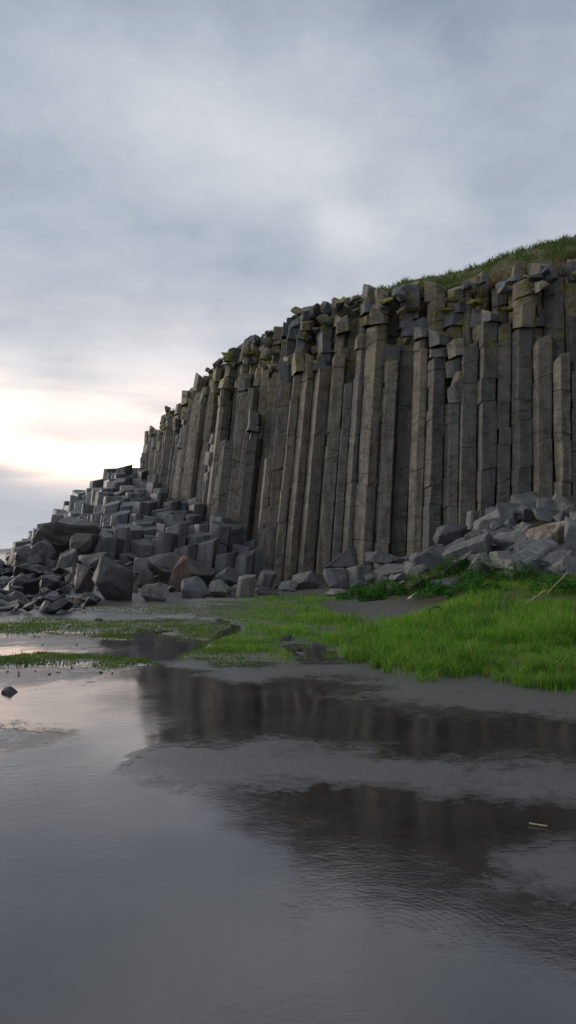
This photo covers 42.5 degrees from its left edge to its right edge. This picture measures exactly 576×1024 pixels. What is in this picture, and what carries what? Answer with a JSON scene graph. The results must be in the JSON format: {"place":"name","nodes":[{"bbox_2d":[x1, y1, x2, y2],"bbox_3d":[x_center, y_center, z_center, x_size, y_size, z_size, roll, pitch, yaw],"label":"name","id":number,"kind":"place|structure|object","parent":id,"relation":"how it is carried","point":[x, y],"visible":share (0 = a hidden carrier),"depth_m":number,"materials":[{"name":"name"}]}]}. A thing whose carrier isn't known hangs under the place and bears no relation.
{"place":"outdoors","nodes":[
{"label":"outdoors","id":0,"kind":"place"},
{"bbox_2d":[0,594,575,1023],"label":"pool water","id":1,"kind":"structure","parent":0,"point":[138,897],"depth_m":3.80,"materials":[{"name":"liquid"}]},
{"bbox_2d":[0,490,575,889],"bbox_3d":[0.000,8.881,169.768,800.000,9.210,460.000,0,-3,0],"label":"beach","id":2,"kind":"structure","parent":0,"point":[277,757],"depth_m":7.90,"materials":[{"name":"sand"}]},
{"bbox_2d":[0,606,13,611],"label":"stone","id":3,"kind":"object","parent":2,"relation":"on","point":[6,608],"visible":1,"depth_m":18.89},
{"bbox_2d":[1,686,17,692],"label":"stone","id":4,"kind":"object","parent":2,"relation":"on","point":[9,689],"visible":0.59,"depth_m":8.43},
{"bbox_2d":[3,585,24,592],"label":"stone","id":5,"kind":"object","parent":2,"relation":"on","point":[12,588],"visible":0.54,"depth_m":23.25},
{"bbox_2d":[5,599,24,608],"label":"stone","id":6,"kind":"object","parent":2,"relation":"on","point":[21,603],"visible":0.49,"depth_m":19.95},
{"bbox_2d":[10,602,19,611],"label":"stone","id":7,"kind":"object","parent":2,"relation":"on","point":[16,606],"visible":0.86,"depth_m":19.24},
{"bbox_2d":[8,590,30,603],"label":"stone","id":8,"kind":"object","parent":2,"relation":"on","point":[19,595],"visible":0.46,"depth_m":21.81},
{"bbox_2d":[6,575,39,594],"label":"boulder","id":9,"kind":"object","parent":2,"relation":"on","point":[30,585],"visible":0.71,"depth_m":24.72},
{"bbox_2d":[6,546,45,569],"bbox_3d":[-10.773,2.010,30.448,1.741,1.253,1.244,-1,-3,23],"label":"boulder","id":10,"kind":"object","parent":2,"relation":"on","point":[19,555],"visible":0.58,"depth_m":30.11,"materials":[{"name":"stone"}]},
{"bbox_2d":[22,601,34,611],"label":"stone","id":11,"kind":"object","parent":2,"relation":"on","point":[28,607],"visible":1,"depth_m":19.21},
{"bbox_2d":[13,563,43,576],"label":"boulder","id":12,"kind":"object","parent":2,"relation":"on","point":[26,568],"visible":0.71,"depth_m":28.07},
{"bbox_2d":[34,565,49,572],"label":"stone","id":13,"kind":"object","parent":2,"relation":"on","point":[43,568],"visible":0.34,"depth_m":28.80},
{"bbox_2d":[31,539,56,559],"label":"boulder","id":14,"kind":"object","parent":2,"relation":"on","point":[45,548],"visible":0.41,"depth_m":31.08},
{"bbox_2d":[39,600,50,612],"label":"stone","id":15,"kind":"object","parent":2,"relation":"on","point":[45,603],"visible":0.77,"depth_m":19.35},
{"bbox_2d":[39,587,51,595],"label":"stone","id":16,"kind":"object","parent":2,"relation":"on","point":[44,591],"visible":0.67,"depth_m":24.11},
{"bbox_2d":[39,576,62,590],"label":"boulder","id":17,"kind":"object","parent":2,"relation":"on","point":[53,583],"visible":0.62,"depth_m":25.18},
{"bbox_2d":[48,560,57,568],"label":"stone","id":18,"kind":"object","parent":2,"relation":"on","point":[52,564],"visible":0.39,"depth_m":30.28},
{"bbox_2d":[41,594,65,602],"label":"stone","id":19,"kind":"object","parent":2,"relation":"on","point":[52,599],"visible":0.43,"depth_m":20.37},
{"bbox_2d":[42,598,68,613],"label":"stone","id":20,"kind":"object","parent":2,"relation":"on","point":[55,607],"visible":1,"depth_m":18.88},
{"bbox_2d":[50,567,63,580],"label":"stone","id":21,"kind":"object","parent":2,"relation":"on","point":[59,571],"visible":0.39,"depth_m":28.76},
{"bbox_2d":[60,583,72,593],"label":"stone","id":22,"kind":"object","parent":2,"relation":"on","point":[66,589],"visible":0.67,"depth_m":25.10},
{"bbox_2d":[61,598,72,610],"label":"stone","id":23,"kind":"object","parent":2,"relation":"on","point":[68,605],"visible":0.59,"depth_m":19.81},
{"bbox_2d":[56,549,78,579],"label":"boulder","id":24,"kind":"object","parent":2,"relation":"on","point":[67,558],"visible":0.56,"depth_m":28.95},
{"bbox_2d":[65,567,75,574],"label":"stone","id":25,"kind":"object","parent":2,"relation":"on","point":[69,570],"visible":0.28,"depth_m":28.55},
{"bbox_2d":[68,597,95,604],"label":"boulder","id":26,"kind":"object","parent":2,"relation":"on","point":[76,600],"visible":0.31,"depth_m":22.13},
{"bbox_2d":[69,533,97,554],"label":"boulder","id":27,"kind":"object","parent":2,"relation":"on","point":[82,543],"visible":0.69,"depth_m":32.55,"materials":[{"name":"stone"}]},
{"bbox_2d":[74,563,94,592],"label":"boulder","id":28,"kind":"object","parent":2,"relation":"on","point":[83,582],"visible":0.85,"depth_m":25.39,"materials":[{"name":"stone"}]},
{"bbox_2d":[80,592,101,602],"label":"stone","id":29,"kind":"object","parent":2,"relation":"on","point":[88,594],"visible":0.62,"depth_m":22.49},
{"bbox_2d":[86,597,97,604],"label":"stone","id":30,"kind":"object","parent":2,"relation":"on","point":[91,601],"visible":0.91,"depth_m":21.66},
{"bbox_2d":[78,552,109,571],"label":"boulder","id":31,"kind":"object","parent":2,"relation":"on","point":[90,560],"visible":0.28,"depth_m":30.69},
{"bbox_2d":[92,555,133,600],"bbox_3d":[-5.636,2.238,23.959,1.335,1.674,1.400,1,-3,-24],"label":"boulder","id":32,"kind":"object","parent":2,"relation":"on","point":[112,580],"visible":0.86,"depth_m":23.43,"materials":[{"name":"stone"}]},
{"bbox_2d":[5,465,263,580],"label":"stepped basalt slope","id":33,"kind":"structure","parent":2,"relation":"on","point":[134,512],"depth_m":36.90,"materials":[{"name":"stone"}]},
{"bbox_2d":[31,516,101,558],"bbox_3d":[-10.332,1.497,34.783,3.042,2.716,2.363,0,-3,0],"label":"boulder","id":34,"kind":"object","parent":33,"relation":"on","point":[56,535],"visible":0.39,"depth_m":33.96,"materials":[{"name":"stone"}]},
{"bbox_2d":[137,567,153,584],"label":"boulder","id":35,"kind":"object","parent":2,"relation":"on","point":[146,576],"visible":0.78,"depth_m":29.12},
{"bbox_2d":[0,595,303,668],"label":"strand turf","id":36,"kind":"structure","parent":2,"relation":"on","point":[102,625],"depth_m":14.82,"materials":[{"name":"plant"}]},
{"bbox_2d":[141,583,168,600],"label":"boulder","id":37,"kind":"object","parent":2,"relation":"on","point":[155,592],"visible":0.94,"depth_m":23.34,"materials":[{"name":"stone"}]},
{"bbox_2d":[168,555,190,591],"bbox_3d":[-4.283,2.500,29.027,0.780,1.628,0.581,1,-3,-25],"label":"boulder","id":38,"kind":"object","parent":2,"relation":"on","point":[180,571],"visible":0.77,"depth_m":28.81,"materials":[{"name":"stone"}]},
{"bbox_2d":[147,552,216,586],"bbox_3d":[-4.505,2.652,31.147,2.994,1.955,1.511,1,-3,-13],"label":"boulder","id":39,"kind":"object","parent":2,"relation":"on","point":[162,565],"visible":0.51,"depth_m":30.75,"materials":[{"name":"stone"}]},
{"bbox_2d":[133,557,149,574],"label":"boulder","id":40,"kind":"object","parent":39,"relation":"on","point":[139,563],"visible":0.71,"depth_m":30.50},
{"bbox_2d":[181,576,209,597],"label":"boulder","id":41,"kind":"object","parent":2,"relation":"on","point":[194,587],"visible":0.89,"depth_m":25.43,"materials":[{"name":"stone"}]},
{"bbox_2d":[209,579,228,595],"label":"boulder","id":42,"kind":"object","parent":2,"relation":"on","point":[218,587],"visible":0.86,"depth_m":26.50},
{"bbox_2d":[215,567,240,586],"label":"boulder","id":43,"kind":"object","parent":2,"relation":"on","point":[228,576],"visible":0.82,"depth_m":29.96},
{"bbox_2d":[236,575,255,594],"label":"boulder","id":44,"kind":"object","parent":2,"relation":"on","point":[246,585],"visible":0.87,"depth_m":27.40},
{"bbox_2d":[256,570,276,587],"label":"boulder","id":45,"kind":"object","parent":2,"relation":"on","point":[266,578],"visible":1,"depth_m":29.97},
{"bbox_2d":[279,634,291,640],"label":"stone","id":46,"kind":"object","parent":2,"relation":"on","point":[286,637],"visible":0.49,"depth_m":13.12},
{"bbox_2d":[278,580,297,590],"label":"boulder","id":47,"kind":"object","parent":2,"relation":"on","point":[285,585],"visible":0.82,"depth_m":29.44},
{"bbox_2d":[292,571,323,589],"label":"boulder","id":48,"kind":"object","parent":2,"relation":"on","point":[308,580],"visible":0.74,"depth_m":29.58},
{"bbox_2d":[311,642,327,649],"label":"stone","id":49,"kind":"object","parent":2,"relation":"on","point":[314,645],"visible":0.56,"depth_m":12.21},
{"bbox_2d":[324,589,347,595],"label":"stone","id":50,"kind":"object","parent":2,"relation":"on","point":[330,592],"visible":0.56,"depth_m":25.30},
{"bbox_2d":[323,568,349,588],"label":"boulder","id":51,"kind":"object","parent":2,"relation":"on","point":[336,578],"visible":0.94,"depth_m":26.97,"materials":[{"name":"stone"}]},
{"bbox_2d":[324,547,357,570],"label":"boulder","id":52,"kind":"object","parent":2,"relation":"on","point":[346,559],"visible":0.76,"depth_m":28.99,"materials":[{"name":"stone"}]},
{"bbox_2d":[333,582,377,599],"bbox_3d":[2.230,2.580,23.957,1.589,0.612,1.072,0,-3,0],"label":"leafy plant","id":53,"kind":"object","parent":2,"relation":"on","point":[358,591],"visible":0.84,"depth_m":23.78,"materials":[{"name":"green plant"}]},
{"bbox_2d":[346,566,374,585],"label":"boulder","id":54,"kind":"object","parent":2,"relation":"on","point":[355,574],"visible":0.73,"depth_m":26.82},
{"bbox_2d":[354,580,369,588],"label":"stone","id":55,"kind":"object","parent":2,"relation":"on","point":[363,583],"visible":0.62,"depth_m":26.07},
{"bbox_2d":[158,549,575,694],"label":"meadow grass","id":56,"kind":"structure","parent":2,"relation":"on","point":[530,621],"depth_m":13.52,"materials":[{"name":"plant"}]},
{"bbox_2d":[363,569,374,583],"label":"stone","id":57,"kind":"object","parent":2,"relation":"on","point":[367,578],"visible":0.28,"depth_m":26.74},
{"bbox_2d":[353,589,388,601],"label":"leafy plant","id":58,"kind":"object","parent":2,"relation":"on","point":[373,597],"visible":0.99,"depth_m":22.41,"materials":[{"name":"green plant"}]},
{"bbox_2d":[365,551,398,564],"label":"boulder","id":59,"kind":"object","parent":2,"relation":"on","point":[379,557],"visible":0.94,"depth_m":28.61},
{"bbox_2d":[366,577,405,595],"bbox_3d":[3.106,2.381,23.395,1.471,0.691,1.042,-1,-3,15],"label":"leafy plant","id":60,"kind":"object","parent":2,"relation":"on","point":[383,587],"visible":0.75,"depth_m":23.34,"materials":[{"name":"green plant"}]},
{"bbox_2d":[374,564,403,582],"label":"boulder","id":61,"kind":"object","parent":2,"relation":"on","point":[384,570],"visible":0.68,"depth_m":26.62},
{"bbox_2d":[393,572,408,582],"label":"stone","id":62,"kind":"object","parent":2,"relation":"on","point":[399,576],"visible":0.7,"depth_m":24.93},
{"bbox_2d":[395,555,409,563],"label":"boulder","id":63,"kind":"object","parent":2,"relation":"on","point":[400,560],"visible":0.36,"depth_m":28.13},
{"bbox_2d":[403,560,415,572],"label":"boulder","id":64,"kind":"object","parent":2,"relation":"on","point":[408,564],"visible":0.16,"depth_m":26.19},
{"bbox_2d":[395,571,434,594],"bbox_3d":[4.032,2.199,22.930,1.468,0.826,1.081,0,-3,0],"label":"leafy plant","id":65,"kind":"object","parent":2,"relation":"on","point":[402,589],"visible":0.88,"depth_m":22.82,"materials":[{"name":"green plant"}]},
{"bbox_2d":[408,564,427,579],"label":"stone","id":66,"kind":"object","parent":2,"relation":"on","point":[421,568],"visible":0.77,"depth_m":24.65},
{"bbox_2d":[404,573,437,588],"bbox_3d":[4.411,2.165,23.511,1.876,0.492,0.328,3,-4,-40],"label":"driftwood","id":67,"kind":"object","parent":2,"relation":"on","point":[414,582],"visible":0.47,"depth_m":23.11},
{"bbox_2d":[414,548,444,571],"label":"stone","id":68,"kind":"object","parent":2,"relation":"on","point":[429,558],"visible":0.48,"depth_m":24.80,"materials":[{"name":"stone"}]},
{"bbox_2d":[409,579,454,598],"bbox_3d":[4.111,2.189,20.870,1.361,0.597,1.083,1,-3,-15],"label":"leafy plant","id":69,"kind":"object","parent":2,"relation":"on","point":[441,590],"visible":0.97,"depth_m":20.81,"materials":[{"name":"green plant"}]},
{"bbox_2d":[434,544,445,553],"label":"stone","id":70,"kind":"object","parent":2,"relation":"on","point":[439,549],"visible":0.27,"depth_m":25.44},
{"bbox_2d":[429,555,468,578],"bbox_3d":[5.063,1.760,23.419,1.500,0.935,0.970,0,-3,0],"label":"leafy plant","id":71,"kind":"object","parent":2,"relation":"on","point":[451,569],"visible":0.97,"depth_m":23.35,"materials":[{"name":"green plant"}]},
{"bbox_2d":[433,524,466,545],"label":"boulder","id":72,"kind":"object","parent":2,"relation":"on","point":[446,534],"visible":0.78,"depth_m":28.01,"materials":[{"name":"stone"}]},
{"bbox_2d":[442,578,460,586],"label":"stone","id":73,"kind":"object","parent":2,"relation":"on","point":[451,579],"visible":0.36,"depth_m":22.11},
{"bbox_2d":[446,537,463,547],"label":"boulder","id":74,"kind":"object","parent":2,"relation":"on","point":[459,540],"visible":0.07,"depth_m":25.95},
{"bbox_2d":[451,549,474,565],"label":"stone","id":75,"kind":"object","parent":2,"relation":"on","point":[472,551],"visible":0.3,"depth_m":23.44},
{"bbox_2d":[442,532,493,567],"bbox_3d":[5.919,1.362,23.943,1.620,1.420,1.208,-3,-4,41],"label":"stone","id":76,"kind":"object","parent":2,"relation":"on","point":[479,543],"visible":0.57,"depth_m":23.50,"materials":[{"name":"stone"}]},
{"bbox_2d":[464,529,480,540],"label":"stone","id":77,"kind":"object","parent":2,"relation":"on","point":[470,534],"visible":0.29,"depth_m":24.84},
{"bbox_2d":[466,510,478,529],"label":"boulder","id":78,"kind":"object","parent":2,"relation":"on","point":[472,516],"visible":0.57,"depth_m":28.38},
{"bbox_2d":[442,573,504,599],"bbox_3d":[4.850,1.932,19.407,1.615,0.772,1.076,-1,-3,17],"label":"leafy plant","id":79,"kind":"object","parent":2,"relation":"on","point":[465,585],"visible":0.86,"depth_m":19.38,"materials":[{"name":"green plant"}]},
{"bbox_2d":[463,553,486,563],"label":"stone","id":80,"kind":"object","parent":2,"relation":"on","point":[473,556],"visible":0.3,"depth_m":23.19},
{"bbox_2d":[454,549,500,583],"bbox_3d":[5.749,1.649,21.947,1.633,1.123,1.127,-1,-3,15],"label":"leafy plant","id":81,"kind":"object","parent":2,"relation":"on","point":[480,570],"visible":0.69,"depth_m":21.84,"materials":[{"name":"green plant"}]},
{"bbox_2d":[467,553,490,573],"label":"stone","id":82,"kind":"object","parent":2,"relation":"on","point":[477,557],"visible":0.38,"depth_m":22.70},
{"bbox_2d":[478,528,493,533],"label":"stone","id":83,"kind":"object","parent":2,"relation":"on","point":[490,530],"visible":0.18,"depth_m":25.14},
{"bbox_2d":[473,507,504,530],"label":"stone","id":84,"kind":"object","parent":2,"relation":"on","point":[498,512],"visible":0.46,"depth_m":26.33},
{"bbox_2d":[478,517,502,530],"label":"stone","id":85,"kind":"object","parent":2,"relation":"on","point":[485,523],"visible":0.37,"depth_m":26.00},
{"bbox_2d":[477,562,504,572],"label":"stone","id":86,"kind":"object","parent":2,"relation":"on","point":[495,568],"visible":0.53,"depth_m":21.76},
{"bbox_2d":[490,521,501,530],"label":"stone","id":87,"kind":"object","parent":2,"relation":"on","point":[494,525],"visible":0.41,"depth_m":25.72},
{"bbox_2d":[491,527,512,535],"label":"stone","id":88,"kind":"object","parent":2,"relation":"on","point":[503,529],"visible":0.17,"depth_m":24.67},
{"bbox_2d":[489,551,516,563],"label":"stone","id":89,"kind":"object","parent":2,"relation":"on","point":[504,554],"visible":0.28,"depth_m":22.25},
{"bbox_2d":[503,518,516,529],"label":"stone","id":90,"kind":"object","parent":2,"relation":"on","point":[509,523],"visible":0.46,"depth_m":25.64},
{"bbox_2d":[504,509,515,520],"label":"stone","id":91,"kind":"object","parent":2,"relation":"on","point":[509,513],"visible":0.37,"depth_m":26.18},
{"bbox_2d":[493,532,527,550],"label":"stone","id":92,"kind":"object","parent":2,"relation":"on","point":[503,540],"visible":0.36,"depth_m":23.53,"materials":[{"name":"stone"}]},
{"bbox_2d":[495,559,526,578],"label":"stone","id":93,"kind":"object","parent":2,"relation":"on","point":[503,562],"visible":0.36,"depth_m":21.33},
{"bbox_2d":[495,503,536,522],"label":"stone","id":94,"kind":"object","parent":2,"relation":"on","point":[508,506],"visible":0.22,"depth_m":26.70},
{"bbox_2d":[491,556,540,585],"bbox_3d":[6.316,1.649,20.527,1.211,0.886,1.419,-3,-4,44],"label":"leafy plant","id":95,"kind":"object","parent":2,"relation":"on","point":[512,572],"visible":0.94,"depth_m":20.46,"materials":[{"name":"green plant"}]},
{"bbox_2d":[515,504,528,523],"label":"stone","id":96,"kind":"object","parent":2,"relation":"on","point":[521,508],"visible":0.41,"depth_m":26.36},
{"bbox_2d":[509,491,538,504],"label":"stone","id":97,"kind":"object","parent":2,"relation":"on","point":[532,497],"visible":0.4,"depth_m":27.14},
{"bbox_2d":[511,524,536,531],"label":"stone","id":98,"kind":"object","parent":2,"relation":"on","point":[523,529],"visible":0.28,"depth_m":24.07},
{"bbox_2d":[521,507,542,521],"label":"stone","id":99,"kind":"object","parent":2,"relation":"on","point":[527,514],"visible":0.69,"depth_m":25.94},
{"bbox_2d":[513,538,554,551],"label":"stone","id":100,"kind":"object","parent":2,"relation":"on","point":[519,545],"visible":0.23,"depth_m":22.15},
{"bbox_2d":[508,538,561,574],"bbox_3d":[7.268,1.381,21.918,1.735,1.219,1.020,1,-3,-24],"label":"stone","id":101,"kind":"object","parent":2,"relation":"on","point":[540,548],"visible":0.6,"depth_m":21.52,"materials":[{"name":"stone"}]},
{"bbox_2d":[532,508,555,521],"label":"stone","id":102,"kind":"object","parent":2,"relation":"on","point":[543,515],"visible":0.84,"depth_m":25.05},
{"bbox_2d":[525,520,564,544],"bbox_3d":[8.082,0.965,22.968,1.411,1.493,0.785,0,-3,0],"label":"boulder","id":103,"kind":"object","parent":2,"relation":"on","point":[554,531],"visible":0.29,"depth_m":22.76,"materials":[{"name":"stone"}]},
{"bbox_2d":[536,498,553,511],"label":"boulder","id":104,"kind":"object","parent":2,"relation":"on","point":[545,504],"visible":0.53,"depth_m":26.03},
{"bbox_2d":[539,551,558,565],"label":"stone","id":105,"kind":"object","parent":2,"relation":"on","point":[554,553],"visible":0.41,"depth_m":21.38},
{"bbox_2d":[527,570,575,592],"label":"leafy plant","id":106,"kind":"object","parent":2,"relation":"on","point":[553,582],"visible":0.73,"depth_m":18.30,"materials":[{"name":"green plant"}]},
{"bbox_2d":[539,548,566,570],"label":"stone","id":107,"kind":"object","parent":2,"relation":"on","point":[548,560],"visible":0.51,"depth_m":21.27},
{"bbox_2d":[544,555,575,575],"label":"stone","id":108,"kind":"object","parent":2,"relation":"on","point":[562,563],"visible":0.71,"depth_m":20.68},
{"bbox_2d":[552,511,568,521],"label":"stone","id":109,"kind":"object","parent":2,"relation":"on","point":[560,516],"visible":0.5,"depth_m":24.47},
{"bbox_2d":[552,492,573,511],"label":"boulder","id":110,"kind":"object","parent":2,"relation":"on","point":[561,503],"visible":0.45,"depth_m":25.84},
{"bbox_2d":[560,543,572,549],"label":"stone","id":111,"kind":"object","parent":2,"relation":"on","point":[565,546],"visible":0.29,"depth_m":21.92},
{"bbox_2d":[564,516,575,550],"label":"boulder","id":112,"kind":"object","parent":2,"relation":"on","point":[570,531],"visible":0.9,"depth_m":22.05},
{"bbox_2d":[564,580,575,593],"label":"leafy plant","id":113,"kind":"object","parent":2,"relation":"on","point":[572,585],"visible":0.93,"depth_m":17.92,"materials":[{"name":"green plant"}]},
{"bbox_2d":[567,563,575,575],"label":"stone","id":114,"kind":"object","parent":2,"relation":"on","point":[571,568],"visible":0.56,"depth_m":20.52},
{"bbox_2d":[0,0,575,548],"label":"sky","id":115,"kind":"structure","parent":0,"point":[178,178],"materials":[{"name":"grey"}]},
{"bbox_2d":[140,259,575,583],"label":"basalt cliff","id":116,"kind":"structure","parent":0,"point":[304,443],"depth_m":31.61,"materials":[{"name":"stone"}]},
{"bbox_2d":[272,250,575,340],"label":"dry cliff grass","id":117,"kind":"structure","parent":116,"relation":"on","point":[498,276],"depth_m":29.94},
{"bbox_2d":[328,234,575,315],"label":"hill","id":118,"kind":"structure","parent":0,"point":[505,263],"depth_m":31.81,"materials":[{"name":"plant"}]},
{"bbox_2d":[206,278,510,379],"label":"rim grass","id":119,"kind":"structure","parent":118,"relation":"on","point":[421,307],"depth_m":31.51,"materials":[{"name":"plant"}]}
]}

